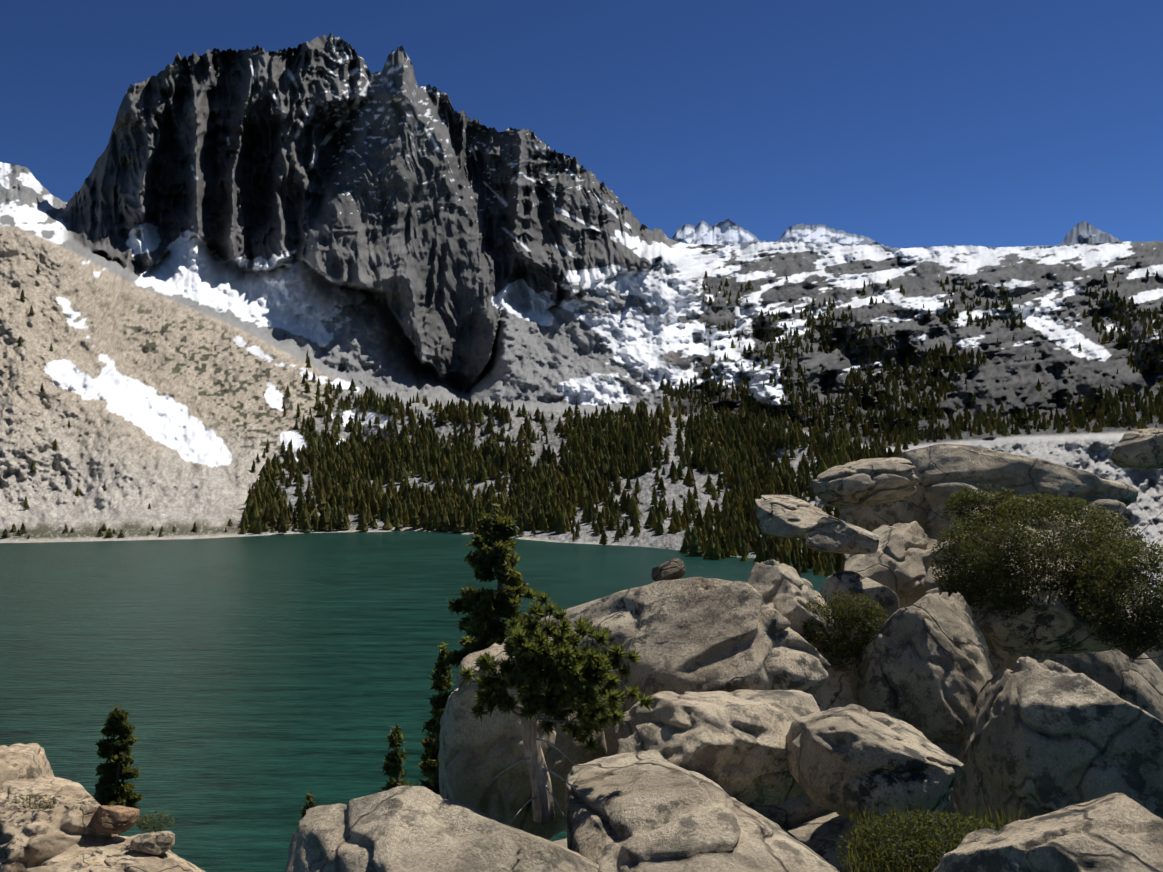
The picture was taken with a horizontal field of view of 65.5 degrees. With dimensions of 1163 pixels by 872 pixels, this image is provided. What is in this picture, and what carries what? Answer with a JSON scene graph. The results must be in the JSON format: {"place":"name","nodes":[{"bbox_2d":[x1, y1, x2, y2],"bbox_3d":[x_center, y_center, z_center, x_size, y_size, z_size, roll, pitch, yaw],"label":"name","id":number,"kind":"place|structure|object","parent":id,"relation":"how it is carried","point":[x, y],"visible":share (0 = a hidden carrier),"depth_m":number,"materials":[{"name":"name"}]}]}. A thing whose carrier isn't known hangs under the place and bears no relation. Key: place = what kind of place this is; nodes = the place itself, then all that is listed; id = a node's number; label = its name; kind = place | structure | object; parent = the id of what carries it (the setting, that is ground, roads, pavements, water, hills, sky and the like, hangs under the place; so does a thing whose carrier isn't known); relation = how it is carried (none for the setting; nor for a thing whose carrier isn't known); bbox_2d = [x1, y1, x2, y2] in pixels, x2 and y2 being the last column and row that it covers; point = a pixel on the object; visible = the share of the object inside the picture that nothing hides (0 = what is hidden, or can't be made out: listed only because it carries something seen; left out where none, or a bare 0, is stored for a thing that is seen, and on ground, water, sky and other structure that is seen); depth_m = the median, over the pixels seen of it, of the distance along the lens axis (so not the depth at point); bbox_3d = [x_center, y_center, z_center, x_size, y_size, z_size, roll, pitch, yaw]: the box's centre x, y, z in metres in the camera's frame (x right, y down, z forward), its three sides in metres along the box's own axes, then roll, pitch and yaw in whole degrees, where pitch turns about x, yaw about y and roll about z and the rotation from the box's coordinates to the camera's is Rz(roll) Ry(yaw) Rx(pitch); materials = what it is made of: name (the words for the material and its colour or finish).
{"place":"outdoors","nodes":[
{"label":"outdoors","id":0,"kind":"place"},
{"bbox_2d":[0,531,827,871],"bbox_3d":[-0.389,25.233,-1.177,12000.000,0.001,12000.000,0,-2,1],"label":"lake","id":1,"kind":"structure","parent":0,"point":[260,687],"depth_m":122.31,"materials":[{"name":"liquid"}]},
{"bbox_2d":[0,33,1162,606],"bbox_3d":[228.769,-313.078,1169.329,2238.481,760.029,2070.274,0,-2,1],"label":"terrain","id":2,"kind":"structure","parent":0,"point":[218,245],"depth_m":1164.71,"materials":[{"name":"grey stone"}]},
{"bbox_2d":[0,428,1162,871],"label":"boulders","id":3,"kind":"object","parent":2,"relation":"on","point":[762,736],"visible":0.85,"depth_m":9.92,"materials":[{"name":"stone"}]},
{"bbox_2d":[1,265,1162,575],"bbox_3d":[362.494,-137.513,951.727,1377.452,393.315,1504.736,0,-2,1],"label":"forest","id":4,"kind":"object","parent":2,"relation":"on","point":[543,495],"visible":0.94,"depth_m":473.81,"materials":[{"name":"green plant"}]},
{"bbox_2d":[0,0,1162,247],"label":"sky","id":5,"kind":"structure","parent":0,"point":[892,123],"materials":[{"name":"blue"}]},
{"bbox_2d":[14,483,1162,871],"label":"foliage","id":6,"kind":"object","parent":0,"point":[524,641],"depth_m":12.52,"materials":[{"name":"green plant"}]},
{"bbox_2d":[671,219,1122,246],"bbox_3d":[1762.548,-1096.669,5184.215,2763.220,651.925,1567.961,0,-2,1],"label":"distant peaks","id":7,"kind":"object","parent":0,"point":[727,232],"visible":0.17,"depth_m":5563.53,"materials":[{"name":"white snow"}]}
]}

